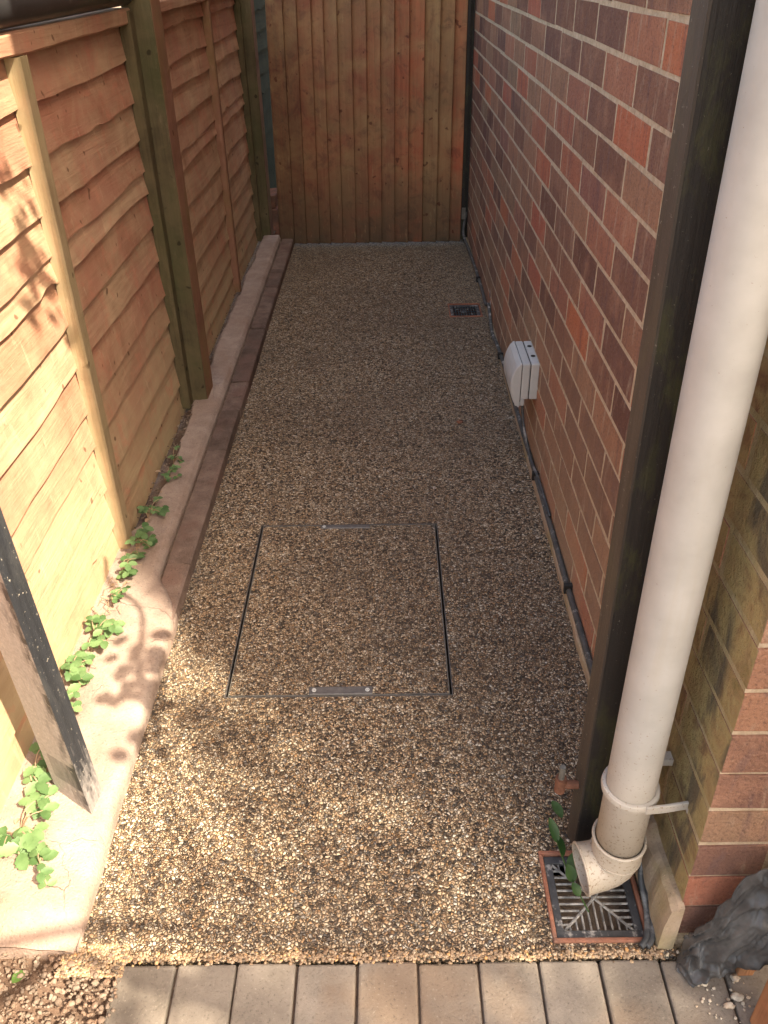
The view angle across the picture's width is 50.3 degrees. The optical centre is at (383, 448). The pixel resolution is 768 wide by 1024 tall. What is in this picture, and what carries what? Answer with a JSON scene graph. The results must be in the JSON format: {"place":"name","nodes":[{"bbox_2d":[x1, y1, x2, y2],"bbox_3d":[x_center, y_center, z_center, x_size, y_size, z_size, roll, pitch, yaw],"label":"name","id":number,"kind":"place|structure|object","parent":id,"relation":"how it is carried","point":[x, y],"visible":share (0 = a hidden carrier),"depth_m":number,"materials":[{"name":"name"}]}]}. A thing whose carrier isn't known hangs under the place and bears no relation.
{"place":"outdoors","nodes":[
{"label":"outdoors","id":0,"kind":"place"},
{"bbox_2d":[0,947,114,1023],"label":"soil bed","id":1,"kind":"object","parent":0,"point":[48,990],"visible":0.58,"depth_m":1.27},
{"bbox_2d":[0,952,126,1023],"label":"rubble","id":2,"kind":"object","parent":1,"relation":"on","point":[75,984],"visible":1,"depth_m":1.26,"materials":[{"name":"gravel"}]},
{"bbox_2d":[11,970,24,982],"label":"fallen leaf","id":3,"kind":"object","parent":2,"relation":"on","point":[14,979],"visible":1,"depth_m":1.27,"materials":[{"name":"green plant"}]},
{"bbox_2d":[0,0,131,29],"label":"gutter pipe","id":4,"kind":"object","parent":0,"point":[15,13],"visible":1,"depth_m":1.61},
{"bbox_2d":[0,235,280,961],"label":"concrete strip","id":5,"kind":"object","parent":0,"point":[118,692],"visible":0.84,"depth_m":1.68,"materials":[{"name":"beige concrete"}]},
{"bbox_2d":[0,785,59,869],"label":"strawberry plant","id":6,"kind":"object","parent":5,"relation":"on","point":[23,844],"visible":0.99,"depth_m":1.40,"materials":[{"name":"green plant"}]},
{"bbox_2d":[22,742,51,795],"bbox_3d":[-0.636,0.596,1.524,0.062,0.063,0.118,-1,31,0],"label":"strawberry plant","id":7,"kind":"object","parent":5,"relation":"on","point":[39,777],"visible":0.73,"depth_m":1.50,"materials":[{"name":"green plant"}]},
{"bbox_2d":[29,841,58,889],"bbox_3d":[-0.566,0.696,1.372,0.048,0.057,0.091,-22,37,-31],"label":"strawberry plant","id":8,"kind":"object","parent":5,"relation":"on","point":[40,852],"visible":1,"depth_m":1.36,"materials":[{"name":"green plant"}]},
{"bbox_2d":[0,507,101,813],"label":"leaning post","id":9,"kind":"object","parent":5,"relation":"on","point":[29,660],"visible":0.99,"depth_m":1.33,"materials":[{"name":"brown wood"}]},
{"bbox_2d":[67,690,81,711],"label":"strawberry plant","id":10,"kind":"object","parent":5,"relation":"on","point":[76,706],"visible":0.26,"depth_m":1.64,"materials":[{"name":"green plant"}]},
{"bbox_2d":[60,650,95,691],"bbox_3d":[-0.650,0.469,1.741,0.070,0.062,0.134,-10,32,-14],"label":"strawberry plant","id":11,"kind":"object","parent":5,"relation":"on","point":[77,674],"visible":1,"depth_m":1.71,"materials":[{"name":"green plant"}]},
{"bbox_2d":[13,470,161,838],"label":"dry stalks","id":12,"kind":"object","parent":5,"relation":"on","point":[18,819],"visible":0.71,"depth_m":1.93,"materials":[{"name":"plant"}]},
{"bbox_2d":[81,614,125,650],"bbox_3d":[-0.631,0.420,1.823,0.088,0.061,0.118,-1,31,0],"label":"strawberry plant","id":13,"kind":"object","parent":5,"relation":"on","point":[98,624],"visible":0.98,"depth_m":1.83,"materials":[{"name":"green plant"}]},
{"bbox_2d":[110,585,130,604],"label":"strawberry plant","id":14,"kind":"object","parent":5,"relation":"on","point":[117,592],"visible":0.97,"depth_m":1.92,"materials":[{"name":"green plant"}]},
{"bbox_2d":[116,553,144,578],"bbox_3d":[-0.633,0.293,2.034,0.062,0.059,0.116,-1,31,0],"label":"strawberry plant","id":15,"kind":"object","parent":5,"relation":"on","point":[127,570],"visible":1,"depth_m":2.01,"materials":[{"name":"green plant"}]},
{"bbox_2d":[125,522,157,553],"bbox_3d":[-0.623,0.242,2.120,0.074,0.066,0.129,-1,31,0],"label":"strawberry plant","id":16,"kind":"object","parent":5,"relation":"on","point":[141,535],"visible":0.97,"depth_m":2.12,"materials":[{"name":"green plant"}]},
{"bbox_2d":[137,496,169,517],"bbox_3d":[-0.631,0.168,2.258,0.084,0.054,0.091,-1,31,0],"label":"strawberry plant","id":17,"kind":"object","parent":5,"relation":"on","point":[159,510],"visible":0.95,"depth_m":2.24,"materials":[{"name":"green plant"}]},
{"bbox_2d":[167,445,183,463],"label":"strawberry plant","id":18,"kind":"object","parent":5,"relation":"on","point":[179,458],"visible":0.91,"depth_m":2.48,"materials":[{"name":"green plant"}]},
{"bbox_2d":[134,230,275,528],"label":"soil","id":19,"kind":"structure","parent":0,"point":[159,483],"depth_m":2.62,"materials":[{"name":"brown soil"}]},
{"bbox_2d":[160,464,181,483],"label":"strawberry plant","id":20,"kind":"object","parent":19,"relation":"on","point":[173,468],"visible":0.94,"depth_m":2.39,"materials":[{"name":"green plant"}]},
{"bbox_2d":[270,188,278,234],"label":"loose bricks","id":21,"kind":"object","parent":19,"relation":"on","point":[274,201],"visible":0.23,"depth_m":4.66,"materials":[{"name":"ceramic"}]},
{"bbox_2d":[79,239,675,967],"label":"resin path","id":22,"kind":"structure","parent":0,"point":[345,823],"depth_m":1.72,"materials":[{"name":"beige gravel"}]},
{"bbox_2d":[224,523,452,697],"bbox_3d":[-0.097,0.382,2.023,0.491,0.035,0.618,-1,31,0],"label":"inspection cover","id":23,"kind":"object","parent":22,"relation":"on","point":[345,610],"visible":0.98,"depth_m":1.97,"materials":[{"name":"gravel"}]},
{"bbox_2d":[53,941,664,978],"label":"edge gravel","id":24,"kind":"structure","parent":22,"relation":"on","point":[81,970],"depth_m":1.29,"materials":[{"name":"beige gravel"}]},
{"bbox_2d":[447,303,482,316],"bbox_3d":[0.360,-0.566,3.659,0.145,0.125,0.154,-1,31,0],"label":"gully","id":25,"kind":"object","parent":22,"relation":"in","point":[464,309],"visible":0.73,"depth_m":3.65,"materials":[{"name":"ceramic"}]},
{"bbox_2d":[462,0,474,240],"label":"gate post","id":26,"kind":"object","parent":22,"relation":"on","point":[472,29],"visible":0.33,"depth_m":4.15,"materials":[{"name":"black wood"}]},
{"bbox_2d":[265,0,470,243],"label":"board gate","id":27,"kind":"structure","parent":26,"relation":"attached to","point":[369,103],"depth_m":4.14,"materials":[{"name":"brown wood"}]},
{"bbox_2d":[551,801,563,817],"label":"fallen leaf","id":28,"kind":"object","parent":22,"relation":"on","point":[557,808],"visible":1,"depth_m":1.50,"materials":[{"name":"green plant"}]},
{"bbox_2d":[538,850,643,943],"bbox_3d":[0.351,0.800,1.406,0.157,0.125,0.156,-1,31,0],"label":"gully","id":29,"kind":"object","parent":22,"relation":"in","point":[552,865],"visible":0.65,"depth_m":1.35,"materials":[{"name":"metal"}]},
{"bbox_2d":[548,818,588,911],"bbox_3d":[0.319,0.702,1.387,0.038,0.084,0.129,-11,33,-17],"label":"leafy sprig","id":30,"kind":"object","parent":29,"relation":"in","point":[571,873],"visible":0.99,"depth_m":1.39,"materials":[{"name":"green plant"}]},
{"bbox_2d":[638,862,655,948],"bbox_3d":[0.429,0.694,1.336,0.036,0.130,0.177,2,31,5],"label":"cable loop","id":31,"kind":"object","parent":22,"relation":"on","point":[647,941],"visible":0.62,"depth_m":1.33,"materials":[{"name":"grey plastic"}]},
{"bbox_2d":[554,0,755,843],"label":"gate post","id":32,"kind":"object","parent":22,"relation":"on","point":[718,33],"visible":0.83,"depth_m":0.95,"materials":[{"name":"wood"}]},
{"bbox_2d":[113,6,676,960],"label":"ground","id":33,"kind":"structure","parent":0,"point":[591,912],"depth_m":1.42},
{"bbox_2d":[0,0,273,812],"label":"wooden fence","id":34,"kind":"object","parent":33,"relation":"on","point":[136,222],"visible":0.98,"depth_m":2.05,"materials":[{"name":"brown wood"}]},
{"bbox_2d":[161,243,280,579],"bbox_3d":[-0.537,-0.336,3.219,0.084,0.058,2.985,-1,31,0],"label":"kerb bed","id":35,"kind":"object","parent":33,"relation":"on","point":[215,426],"visible":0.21,"depth_m":2.71,"materials":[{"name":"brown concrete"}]},
{"bbox_2d":[161,239,293,620],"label":"kerb","id":36,"kind":"structure","parent":35,"relation":"on","point":[181,565],"depth_m":2.55,"materials":[{"name":"concrete"}]},
{"bbox_2d":[254,0,276,187],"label":"green fence","id":37,"kind":"object","parent":33,"relation":"on","point":[260,17],"visible":0.21,"depth_m":4.72,"materials":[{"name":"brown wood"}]},
{"bbox_2d":[466,0,767,956],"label":"house wall","id":38,"kind":"structure","parent":33,"relation":"on","point":[574,102],"depth_m":1.62,"materials":[{"name":"red brick"}]},
{"bbox_2d":[504,341,539,406],"bbox_3d":[0.413,-0.228,2.473,0.084,0.143,0.169,-1,31,0],"label":"junction box","id":39,"kind":"object","parent":38,"relation":"attached to","point":[521,366],"visible":1,"depth_m":2.41,"materials":[{"name":"grey plastic"}]},
{"bbox_2d":[462,212,592,675],"bbox_3d":[0.435,-0.346,2.969,0.044,0.181,3.456,-1,31,0],"label":"cable","id":40,"kind":"object","parent":38,"relation":"attached to","point":[567,587],"visible":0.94,"depth_m":2.29,"materials":[{"name":"plastic"}]},
{"bbox_2d":[572,0,767,896],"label":"downpipe","id":41,"kind":"object","parent":38,"relation":"attached to","point":[729,336],"visible":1,"depth_m":0.93,"materials":[{"name":"white plastic"}]},
{"bbox_2d":[104,960,767,1023],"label":"pavement","id":42,"kind":"structure","parent":0,"point":[635,992],"depth_m":1.25,"materials":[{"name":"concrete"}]},
{"bbox_2d":[676,950,752,1022],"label":"crumbs","id":43,"kind":"object","parent":42,"relation":"on","point":[727,999],"visible":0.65,"depth_m":1.23,"materials":[{"name":"beige stone"}]},
{"bbox_2d":[676,868,767,987],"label":"membrane","id":44,"kind":"object","parent":42,"relation":"on","point":[731,935],"visible":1,"depth_m":1.20,"materials":[{"name":"grey plastic"}]},
{"bbox_2d":[724,1002,735,1008],"bbox_3d":[0.518,0.834,1.226,0.019,0.008,0.010,-1,31,0],"label":"stone","id":45,"kind":"object","parent":42,"relation":"on","point":[729,1005],"visible":1,"depth_m":1.22,"materials":[{"name":"beige stone"}]},
{"bbox_2d":[730,974,739,981],"bbox_3d":[0.540,0.814,1.259,0.013,0.009,0.013,-25,38,-33],"label":"stone","id":46,"kind":"object","parent":42,"relation":"on","point":[735,977],"visible":1,"depth_m":1.26,"materials":[{"name":"beige stone"}]},
{"bbox_2d":[730,991,743,1001],"bbox_3d":[0.534,0.828,1.236,0.020,0.011,0.014,14,34,23],"label":"stone","id":47,"kind":"object","parent":42,"relation":"on","point":[736,996],"visible":1,"depth_m":1.23,"materials":[{"name":"beige stone"}]},
{"bbox_2d":[735,968,755,975],"bbox_3d":[0.560,0.753,1.238,0.033,0.128,0.024,-1,31,0],"label":"fragment","id":48,"kind":"object","parent":42,"relation":"on","point":[741,972],"visible":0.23,"depth_m":1.26,"materials":[{"name":"orange wood"}]},
{"bbox_2d":[750,980,767,1023],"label":"timber upright","id":49,"kind":"object","parent":42,"relation":"on","point":[759,1015],"visible":1,"depth_m":1.17,"materials":[{"name":"brown wood"}]}
]}

